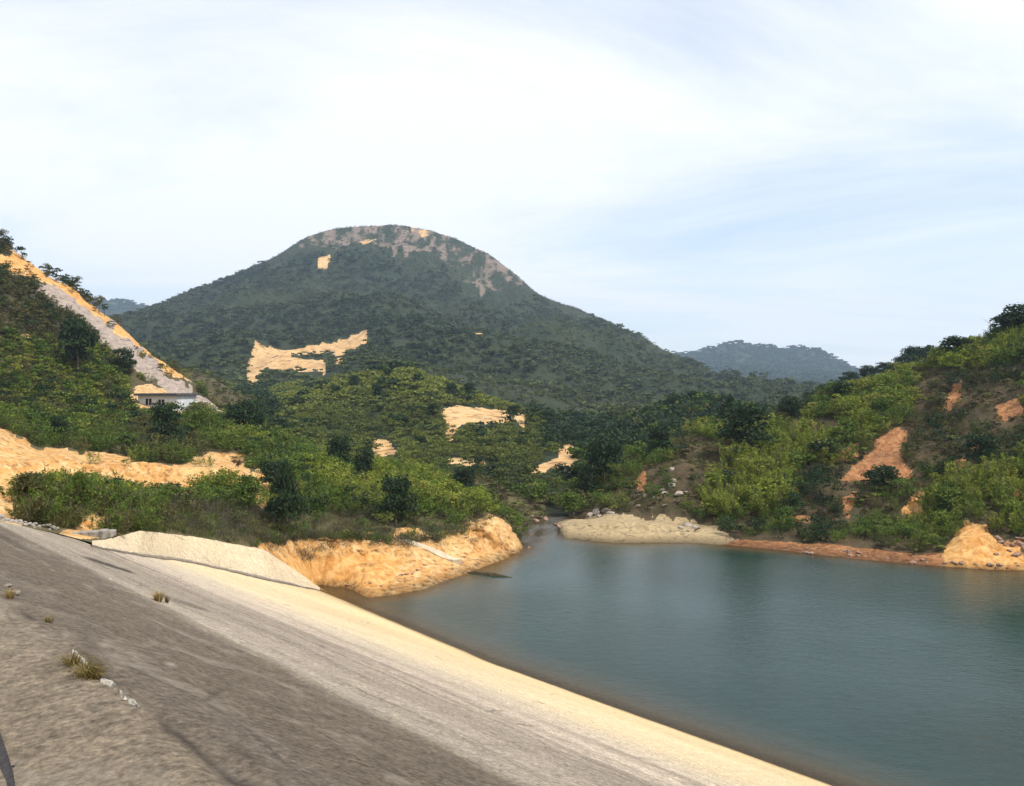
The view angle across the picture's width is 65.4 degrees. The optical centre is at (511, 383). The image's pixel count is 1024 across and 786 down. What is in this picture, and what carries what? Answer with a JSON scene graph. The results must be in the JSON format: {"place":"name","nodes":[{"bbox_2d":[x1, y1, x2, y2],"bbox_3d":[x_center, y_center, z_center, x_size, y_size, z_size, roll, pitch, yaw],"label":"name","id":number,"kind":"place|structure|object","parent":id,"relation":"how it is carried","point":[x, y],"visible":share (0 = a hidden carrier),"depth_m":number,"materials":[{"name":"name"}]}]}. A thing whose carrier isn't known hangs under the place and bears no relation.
{"place":"outdoors","nodes":[
{"label":"outdoors","id":0,"kind":"place"},
{"bbox_2d":[0,248,223,418],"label":"hill","id":1,"kind":"structure","parent":0,"point":[117,337],"depth_m":157.25,"materials":[{"name":"soil"}]},
{"bbox_2d":[57,316,99,374],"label":"tree","id":2,"kind":"object","parent":1,"relation":"on","point":[78,336],"visible":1,"depth_m":134.89,"materials":[{"name":"green plant"}]},
{"bbox_2d":[111,347,136,367],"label":"tree","id":3,"kind":"object","parent":1,"relation":"on","point":[126,355],"visible":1,"depth_m":145.16,"materials":[{"name":"green plant"}]},
{"bbox_2d":[133,393,199,411],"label":"building","id":4,"kind":"structure","parent":1,"relation":"on","point":[148,399],"depth_m":129.02,"materials":[{"name":"white paint"}]},
{"bbox_2d":[0,237,335,450],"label":"scrub","id":5,"kind":"object","parent":1,"relation":"on","point":[71,402],"visible":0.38,"depth_m":134.80,"materials":[{"name":"green plant"}]},
{"bbox_2d":[92,302,145,314],"bbox_3d":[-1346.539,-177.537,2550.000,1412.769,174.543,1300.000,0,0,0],"label":"mountain","id":6,"kind":"structure","parent":0,"point":[116,303],"depth_m":2501.39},
{"bbox_2d":[167,364,250,405],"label":"hill","id":7,"kind":"structure","parent":0,"point":[219,398],"depth_m":217.35,"materials":[{"name":"green plant"}]},
{"bbox_2d":[0,427,554,613],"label":"river bank","id":8,"kind":"structure","parent":0,"point":[340,566],"depth_m":64.08,"materials":[{"name":"soil"}]},
{"bbox_2d":[8,471,49,501],"bbox_3d":[-16.424,3.662,27.116,1.161,1.458,1.251,0,0,-18],"label":"tree","id":9,"kind":"object","parent":8,"relation":"on","point":[22,482],"visible":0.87,"depth_m":26.87,"materials":[{"name":"green plant"}]},
{"bbox_2d":[5,491,55,524],"bbox_3d":[-12.929,3.377,21.458,1.208,1.013,0.810,0,0,-40],"label":"shrub","id":10,"kind":"object","parent":8,"relation":"on","point":[36,507],"visible":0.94,"depth_m":21.40,"materials":[{"name":"green plant"}]},
{"bbox_2d":[9,464,57,497],"bbox_3d":[-17.302,3.723,28.996,1.510,1.620,1.494,0,0,-24],"label":"shrub","id":11,"kind":"object","parent":8,"relation":"on","point":[50,480],"visible":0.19,"depth_m":29.10,"materials":[{"name":"green plant"}]},
{"bbox_2d":[16,485,64,527],"bbox_3d":[-13.175,3.468,22.140,1.473,1.273,0.988,0,0,23],"label":"shrub","id":12,"kind":"object","parent":8,"relation":"on","point":[56,508],"visible":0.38,"depth_m":22.22,"materials":[{"name":"green plant"}]},
{"bbox_2d":[8,475,75,511],"bbox_3d":[-16.002,4.030,27.207,1.787,1.954,1.767,0,0,40],"label":"shrub","id":13,"kind":"object","parent":8,"relation":"on","point":[53,493],"visible":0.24,"depth_m":27.29,"materials":[{"name":"green plant"}]},
{"bbox_2d":[48,414,72,436],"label":"tree","id":14,"kind":"object","parent":8,"relation":"on","point":[57,422],"visible":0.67,"depth_m":83.42,"materials":[{"name":"green plant"}]},
{"bbox_2d":[50,477,81,506],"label":"shrub","id":15,"kind":"object","parent":8,"relation":"on","point":[73,494],"visible":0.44,"depth_m":30.30,"materials":[{"name":"green plant"}]},
{"bbox_2d":[61,502,78,528],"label":"shrub","id":16,"kind":"object","parent":8,"relation":"on","point":[74,514],"visible":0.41,"depth_m":26.48,"materials":[{"name":"green plant"}]},
{"bbox_2d":[64,498,91,527],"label":"shrub","id":17,"kind":"object","parent":8,"relation":"on","point":[79,521],"visible":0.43,"depth_m":27.11,"materials":[{"name":"green plant"}]},
{"bbox_2d":[59,462,97,506],"bbox_3d":[-17.534,4.239,32.432,1.477,2.138,1.493,0,0,-12],"label":"shrub","id":18,"kind":"object","parent":8,"relation":"on","point":[70,475],"visible":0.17,"depth_m":32.41,"materials":[{"name":"green plant"}]},
{"bbox_2d":[68,471,100,505],"bbox_3d":[-16.661,4.210,30.729,1.391,1.846,1.319,0,0,11],"label":"tree","id":19,"kind":"object","parent":8,"relation":"on","point":[80,478],"visible":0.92,"depth_m":30.69,"materials":[{"name":"green plant"}]},
{"bbox_2d":[87,509,122,534],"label":"shrub","id":20,"kind":"object","parent":8,"relation":"on","point":[114,515],"visible":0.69,"depth_m":24.75,"materials":[{"name":"green plant"}]},
{"bbox_2d":[95,508,133,536],"bbox_3d":[-12.568,4.396,25.001,1.077,1.026,1.085,0,0,32],"label":"shrub","id":21,"kind":"object","parent":8,"relation":"on","point":[123,531],"visible":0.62,"depth_m":25.07,"materials":[{"name":"green plant"}]},
{"bbox_2d":[105,483,135,511],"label":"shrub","id":22,"kind":"object","parent":8,"relation":"on","point":[117,497],"visible":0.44,"depth_m":35.38,"materials":[{"name":"green plant"}]},
{"bbox_2d":[103,492,141,519],"bbox_3d":[-14.869,4.937,30.535,1.296,1.549,1.310,0,0,43],"label":"shrub","id":23,"kind":"object","parent":8,"relation":"on","point":[127,501],"visible":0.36,"depth_m":30.65,"materials":[{"name":"green plant"}]},
{"bbox_2d":[132,502,156,531],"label":"shrub","id":24,"kind":"object","parent":8,"relation":"on","point":[142,522],"visible":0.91,"depth_m":29.11,"materials":[{"name":"green plant"}]},
{"bbox_2d":[139,482,169,508],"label":"shrub","id":25,"kind":"object","parent":8,"relation":"on","point":[148,486],"visible":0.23,"depth_m":42.50,"materials":[{"name":"green plant"}]},
{"bbox_2d":[145,490,167,512],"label":"shrub","id":26,"kind":"object","parent":8,"relation":"on","point":[155,502],"visible":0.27,"depth_m":38.24,"materials":[{"name":"green plant"}]},
{"bbox_2d":[146,401,188,435],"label":"tree","id":27,"kind":"object","parent":8,"relation":"on","point":[162,416],"visible":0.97,"depth_m":92.58,"materials":[{"name":"green plant"}]},
{"bbox_2d":[162,438,188,463],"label":"shrub","id":28,"kind":"object","parent":8,"relation":"on","point":[169,448],"visible":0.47,"depth_m":75.16,"materials":[{"name":"green plant"}]},
{"bbox_2d":[176,496,203,518],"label":"shrub","id":29,"kind":"object","parent":8,"relation":"on","point":[192,507],"visible":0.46,"depth_m":46.63,"materials":[{"name":"green plant"}]},
{"bbox_2d":[185,470,215,486],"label":"shrub","id":30,"kind":"object","parent":8,"relation":"on","point":[201,478],"visible":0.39,"depth_m":61.35,"materials":[{"name":"green plant"}]},
{"bbox_2d":[185,409,221,429],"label":"tree","id":31,"kind":"object","parent":8,"relation":"on","point":[198,417],"visible":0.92,"depth_m":103.25,"materials":[{"name":"green plant"}]},
{"bbox_2d":[221,398,270,428],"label":"tree","id":32,"kind":"object","parent":8,"relation":"on","point":[239,411],"visible":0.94,"depth_m":111.39,"materials":[{"name":"green plant"}]},
{"bbox_2d":[227,473,267,511],"bbox_3d":[-19.383,8.302,58.802,2.983,3.574,2.757,0,0,-5],"label":"tree","id":33,"kind":"object","parent":8,"relation":"on","point":[245,483],"visible":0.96,"depth_m":58.55,"materials":[{"name":"green plant"}]},
{"bbox_2d":[259,457,291,483],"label":"tree","id":34,"kind":"object","parent":8,"relation":"on","point":[271,469],"visible":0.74,"depth_m":71.44,"materials":[{"name":"green plant"}]},
{"bbox_2d":[264,456,313,524],"bbox_3d":[-16.823,8.672,60.179,3.891,6.413,4.374,0,0,-37],"label":"tree","id":35,"kind":"object","parent":8,"relation":"on","point":[285,489],"visible":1,"depth_m":59.44,"materials":[{"name":"green plant"}]},
{"bbox_2d":[0,404,580,566],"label":"scrub","id":36,"kind":"object","parent":8,"relation":"on","point":[261,449],"visible":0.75,"depth_m":77.45,"materials":[{"name":"green plant"}]},
{"bbox_2d":[309,482,335,512],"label":"shrub","id":37,"kind":"object","parent":8,"relation":"on","point":[323,492],"visible":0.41,"depth_m":71.98,"materials":[{"name":"green plant"}]},
{"bbox_2d":[326,434,356,464],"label":"tree","id":38,"kind":"object","parent":8,"relation":"on","point":[341,444],"visible":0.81,"depth_m":103.70,"materials":[{"name":"green plant"}]},
{"bbox_2d":[339,490,361,516],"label":"shrub","id":39,"kind":"object","parent":8,"relation":"on","point":[352,504],"visible":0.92,"depth_m":72.69,"materials":[{"name":"green plant"}]},
{"bbox_2d":[350,447,376,477],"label":"tree","id":40,"kind":"object","parent":8,"relation":"on","point":[365,460],"visible":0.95,"depth_m":105.60,"materials":[{"name":"green plant"}]},
{"bbox_2d":[374,473,419,526],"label":"tree","id":41,"kind":"object","parent":8,"relation":"on","point":[396,489],"visible":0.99,"depth_m":71.93,"materials":[{"name":"green plant"}]},
{"bbox_2d":[402,486,434,514],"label":"shrub","id":42,"kind":"object","parent":8,"relation":"on","point":[421,496],"visible":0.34,"depth_m":78.46,"materials":[{"name":"green plant"}]},
{"bbox_2d":[405,539,461,563],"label":"concrete ramp","id":43,"kind":"structure","parent":8,"relation":"on","point":[437,552],"depth_m":64.94,"materials":[{"name":"beige concrete"}]},
{"bbox_2d":[448,464,481,489],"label":"tree","id":44,"kind":"object","parent":8,"relation":"on","point":[462,472],"visible":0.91,"depth_m":97.82,"materials":[{"name":"green plant"}]},
{"bbox_2d":[111,225,816,516],"bbox_3d":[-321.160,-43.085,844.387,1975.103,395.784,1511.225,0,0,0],"label":"mountain","id":45,"kind":"structure","parent":0,"point":[271,356],"depth_m":682.22,"materials":[{"name":"plant"}]},
{"bbox_2d":[424,402,439,416],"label":"tree","id":46,"kind":"object","parent":45,"relation":"on","point":[432,407],"visible":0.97,"depth_m":188.11,"materials":[{"name":"green plant"}]},
{"bbox_2d":[444,381,459,394],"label":"tree","id":47,"kind":"object","parent":45,"relation":"on","point":[451,386],"visible":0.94,"depth_m":219.06,"materials":[{"name":"green plant"}]},
{"bbox_2d":[106,224,827,417],"bbox_3d":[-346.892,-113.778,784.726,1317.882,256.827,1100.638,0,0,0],"label":"forest","id":48,"kind":"object","parent":45,"relation":"on","point":[371,356],"visible":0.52,"depth_m":567.86,"materials":[{"name":"green plant"}]},
{"bbox_2d":[506,405,520,419],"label":"tree","id":49,"kind":"object","parent":45,"relation":"on","point":[511,408],"visible":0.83,"depth_m":197.32,"materials":[{"name":"green plant"}]},
{"bbox_2d":[217,333,987,505],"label":"woodland","id":50,"kind":"object","parent":45,"relation":"on","point":[581,429],"visible":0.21,"depth_m":180.87,"materials":[{"name":"green plant"}]},
{"bbox_2d":[57,368,881,783],"bbox_3d":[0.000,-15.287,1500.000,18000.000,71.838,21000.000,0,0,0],"label":"ground","id":51,"kind":"structure","parent":0,"point":[619,706],"depth_m":43.69,"materials":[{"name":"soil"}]},
{"bbox_2d":[0,521,840,785],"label":"dam","id":52,"kind":"structure","parent":51,"relation":"on","point":[222,677],"depth_m":6.87,"materials":[{"name":"concrete"}]},
{"bbox_2d":[0,733,14,785],"bbox_3d":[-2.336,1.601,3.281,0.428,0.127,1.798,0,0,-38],"label":"asphalt path","id":53,"kind":"structure","parent":52,"relation":"on","point":[6,769],"depth_m":3.23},
{"bbox_2d":[0,514,65,536],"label":"rubble wall","id":54,"kind":"structure","parent":52,"relation":"on","point":[9,520],"depth_m":20.22,"materials":[{"name":"grey stone"}]},
{"bbox_2d":[55,647,94,666],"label":"grass tuft","id":55,"kind":"object","parent":52,"relation":"on","point":[72,660],"visible":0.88,"depth_m":4.46,"materials":[{"name":"green plant"}]},
{"bbox_2d":[60,651,111,677],"bbox_3d":[-2.293,1.527,4.301,0.336,0.121,0.363,0,0,0],"label":"grass tuft","id":56,"kind":"object","parent":52,"relation":"on","point":[82,669],"visible":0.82,"depth_m":4.31,"materials":[{"name":"green plant"}]},
{"bbox_2d":[68,661,110,682],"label":"grass tuft","id":57,"kind":"object","parent":52,"relation":"on","point":[96,676],"visible":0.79,"depth_m":4.26,"materials":[{"name":"green plant"}]},
{"bbox_2d":[92,531,327,592],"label":"end slab","id":58,"kind":"structure","parent":52,"relation":"on","point":[259,563],"depth_m":40.03,"materials":[{"name":"concrete"}]},
{"bbox_2d":[0,0,1023,367],"label":"sky","id":59,"kind":"structure","parent":0,"point":[844,178],"materials":[{"name":"white"}]},
{"bbox_2d":[319,515,1023,785],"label":"water","id":60,"kind":"structure","parent":0,"point":[841,671],"depth_m":46.09,"materials":[{"name":"teal liquid"}]},
{"bbox_2d":[680,343,843,377],"bbox_3d":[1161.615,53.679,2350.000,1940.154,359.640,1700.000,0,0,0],"label":"mountain","id":61,"kind":"structure","parent":0,"point":[724,348],"depth_m":2384.81,"materials":[{"name":"green plant"}]},
{"bbox_2d":[90,298,879,385],"bbox_3d":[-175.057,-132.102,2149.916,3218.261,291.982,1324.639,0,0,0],"label":"forest","id":62,"kind":"object","parent":61,"relation":"on","point":[813,373],"visible":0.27,"depth_m":2295.92,"materials":[{"name":"green plant"}]},
{"bbox_2d":[556,347,1023,570],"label":"shore","id":63,"kind":"structure","parent":0,"point":[971,543],"depth_m":82.89,"materials":[{"name":"soil"}]},
{"bbox_2d":[556,491,590,514],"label":"tree","id":64,"kind":"object","parent":63,"relation":"on","point":[566,498],"visible":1,"depth_m":89.85,"materials":[{"name":"green plant"}]},
{"bbox_2d":[572,461,599,494],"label":"tree","id":65,"kind":"object","parent":63,"relation":"on","point":[586,473],"visible":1,"depth_m":97.57,"materials":[{"name":"green plant"}]},
{"bbox_2d":[582,434,624,484],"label":"tree","id":66,"kind":"object","parent":63,"relation":"on","point":[610,451],"visible":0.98,"depth_m":98.19,"materials":[{"name":"green plant"}]},
{"bbox_2d":[641,424,673,452],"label":"tree","id":67,"kind":"object","parent":63,"relation":"on","point":[660,433],"visible":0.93,"depth_m":108.92,"materials":[{"name":"green plant"}]},
{"bbox_2d":[700,487,726,509],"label":"shrub","id":68,"kind":"object","parent":63,"relation":"on","point":[705,500],"visible":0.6,"depth_m":84.56,"materials":[{"name":"green plant"}]},
{"bbox_2d":[707,475,732,494],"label":"shrub","id":69,"kind":"object","parent":63,"relation":"on","point":[718,483],"visible":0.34,"depth_m":87.96,"materials":[{"name":"green plant"}]},
{"bbox_2d":[710,458,734,479],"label":"shrub","id":70,"kind":"object","parent":63,"relation":"on","point":[719,469],"visible":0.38,"depth_m":92.20,"materials":[{"name":"green plant"}]},
{"bbox_2d":[713,393,738,418],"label":"tree","id":71,"kind":"object","parent":63,"relation":"on","point":[728,400],"visible":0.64,"depth_m":121.64,"materials":[{"name":"green plant"}]},
{"bbox_2d":[715,492,739,517],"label":"shrub","id":72,"kind":"object","parent":63,"relation":"on","point":[725,506],"visible":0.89,"depth_m":82.51,"materials":[{"name":"green plant"}]},
{"bbox_2d":[721,445,741,466],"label":"shrub","id":73,"kind":"object","parent":63,"relation":"on","point":[731,462],"visible":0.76,"depth_m":94.64,"materials":[{"name":"green plant"}]},
{"bbox_2d":[726,482,751,507],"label":"shrub","id":74,"kind":"object","parent":63,"relation":"on","point":[741,497],"visible":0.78,"depth_m":84.70,"materials":[{"name":"green plant"}]},
{"bbox_2d":[713,401,778,444],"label":"tree","id":75,"kind":"object","parent":63,"relation":"on","point":[742,416],"visible":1,"depth_m":99.34,"materials":[{"name":"green plant"}]},
{"bbox_2d":[748,492,769,516],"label":"shrub","id":76,"kind":"object","parent":63,"relation":"on","point":[758,504],"visible":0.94,"depth_m":82.55,"materials":[{"name":"green plant"}]},
{"bbox_2d":[764,487,789,511],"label":"shrub","id":77,"kind":"object","parent":63,"relation":"on","point":[777,500],"visible":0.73,"depth_m":83.33,"materials":[{"name":"green plant"}]},
{"bbox_2d":[779,395,803,415],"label":"tree","id":78,"kind":"object","parent":63,"relation":"on","point":[787,399],"visible":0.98,"depth_m":117.51,"materials":[{"name":"green plant"}]},
{"bbox_2d":[563,318,1023,552],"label":"scrub","id":79,"kind":"object","parent":63,"relation":"on","point":[879,394],"visible":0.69,"depth_m":94.59,"materials":[{"name":"green plant"}]},
{"bbox_2d":[784,424,811,444],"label":"shrub","id":80,"kind":"object","parent":63,"relation":"on","point":[793,433],"visible":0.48,"depth_m":100.73,"materials":[{"name":"green plant"}]},
{"bbox_2d":[806,438,845,457],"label":"tree","id":81,"kind":"object","parent":63,"relation":"on","point":[816,445],"visible":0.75,"depth_m":94.56,"materials":[{"name":"green plant"}]},
{"bbox_2d":[829,381,854,394],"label":"tree","id":82,"kind":"object","parent":63,"relation":"on","point":[841,386],"visible":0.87,"depth_m":119.18,"materials":[{"name":"green plant"}]},
{"bbox_2d":[860,464,903,486],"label":"tree","id":83,"kind":"object","parent":63,"relation":"on","point":[884,471],"visible":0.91,"depth_m":84.50,"materials":[{"name":"green plant"}]},
{"bbox_2d":[916,487,951,513],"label":"shrub","id":84,"kind":"object","parent":63,"relation":"on","point":[921,505],"visible":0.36,"depth_m":77.19,"materials":[{"name":"green plant"}]},
{"bbox_2d":[929,460,962,485],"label":"shrub","id":85,"kind":"object","parent":63,"relation":"on","point":[946,469],"visible":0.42,"depth_m":79.91,"materials":[{"name":"green plant"}]},
{"bbox_2d":[930,485,969,515],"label":"tree","id":86,"kind":"object","parent":63,"relation":"on","point":[947,493],"visible":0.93,"depth_m":74.72,"materials":[{"name":"green plant"}]},
{"bbox_2d":[938,335,973,354],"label":"tree","id":87,"kind":"object","parent":63,"relation":"on","point":[954,341],"visible":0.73,"depth_m":121.69,"materials":[{"name":"green plant"}]},
{"bbox_2d":[944,459,972,474],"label":"shrub","id":88,"kind":"object","parent":63,"relation":"on","point":[962,466],"visible":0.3,"depth_m":80.59,"materials":[{"name":"green plant"}]},
{"bbox_2d":[947,474,973,490],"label":"shrub","id":89,"kind":"object","parent":63,"relation":"on","point":[960,484],"visible":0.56,"depth_m":75.88,"materials":[{"name":"green plant"}]},
{"bbox_2d":[950,473,980,489],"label":"shrub","id":90,"kind":"object","parent":63,"relation":"on","point":[969,478],"visible":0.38,"depth_m":76.02,"materials":[{"name":"green plant"}]},
{"bbox_2d":[957,464,987,486],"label":"shrub","id":91,"kind":"object","parent":63,"relation":"on","point":[973,471],"visible":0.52,"depth_m":77.02,"materials":[{"name":"green plant"}]},
{"bbox_2d":[964,485,987,503],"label":"shrub","id":92,"kind":"object","parent":63,"relation":"on","point":[976,491],"visible":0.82,"depth_m":73.55,"materials":[{"name":"green plant"}]},
{"bbox_2d":[956,431,1002,468],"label":"tree","id":93,"kind":"object","parent":63,"relation":"on","point":[981,442],"visible":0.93,"depth_m":81.56,"materials":[{"name":"green plant"}]},
{"bbox_2d":[975,461,1006,484],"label":"shrub","id":94,"kind":"object","parent":63,"relation":"on","point":[984,468],"visible":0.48,"depth_m":77.31,"materials":[{"name":"green plant"}]},
{"bbox_2d":[983,459,1009,484],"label":"shrub","id":95,"kind":"object","parent":63,"relation":"on","point":[991,471],"visible":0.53,"depth_m":76.89,"materials":[{"name":"green plant"}]},
{"bbox_2d":[989,511,1004,531],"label":"shrub","id":96,"kind":"object","parent":63,"relation":"on","point":[994,522],"visible":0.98,"depth_m":68.69,"materials":[{"name":"green plant"}]},
{"bbox_2d":[983,473,1015,498],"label":"shrub","id":97,"kind":"object","parent":63,"relation":"on","point":[1007,484],"visible":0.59,"depth_m":73.59,"materials":[{"name":"green plant"}]},
{"bbox_2d":[981,453,1020,475],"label":"shrub","id":98,"kind":"object","parent":63,"relation":"on","point":[1002,454],"visible":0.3,"depth_m":78.91,"materials":[{"name":"green plant"}]},
{"bbox_2d":[988,315,1016,332],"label":"tree","id":99,"kind":"object","parent":63,"relation":"on","point":[997,320],"visible":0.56,"depth_m":121.32,"materials":[{"name":"green plant"}]},
{"bbox_2d":[990,488,1014,514],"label":"shrub","id":100,"kind":"object","parent":63,"relation":"on","point":[1004,496],"visible":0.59,"depth_m":70.86,"materials":[{"name":"green plant"}]},
{"bbox_2d":[987,475,1019,500],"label":"shrub","id":101,"kind":"object","parent":63,"relation":"on","point":[1003,483],"visible":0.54,"depth_m":71.88,"materials":[{"name":"green plant"}]},
{"bbox_2d":[997,508,1023,535],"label":"shrub","id":102,"kind":"object","parent":63,"relation":"on","point":[1010,517],"visible":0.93,"depth_m":67.98,"materials":[{"name":"green plant"}]},
{"bbox_2d":[999,302,1023,326],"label":"tree","id":103,"kind":"object","parent":63,"relation":"on","point":[1015,318],"visible":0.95,"depth_m":119.14,"materials":[{"name":"green plant"}]},
{"bbox_2d":[1009,474,1023,497],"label":"shrub","id":104,"kind":"object","parent":63,"relation":"on","point":[1020,486],"visible":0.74,"depth_m":73.18,"materials":[{"name":"green plant"}]},
{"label":"hill","id":105,"kind":"structure","parent":0,"visible":0},
{"bbox_2d":[839,371,858,380],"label":"tree","id":106,"kind":"object","parent":105,"relation":"on","point":[852,375],"visible":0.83,"depth_m":225.69,"materials":[{"name":"green plant"}]},
{"bbox_2d":[857,365,879,376],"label":"tree","id":107,"kind":"object","parent":105,"relation":"on","point":[871,368],"visible":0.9,"depth_m":225.59,"materials":[{"name":"green plant"}]},
{"bbox_2d":[899,345,926,360],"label":"tree","id":108,"kind":"object","parent":105,"relation":"on","point":[915,351],"visible":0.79,"depth_m":225.42,"materials":[{"name":"green plant"}]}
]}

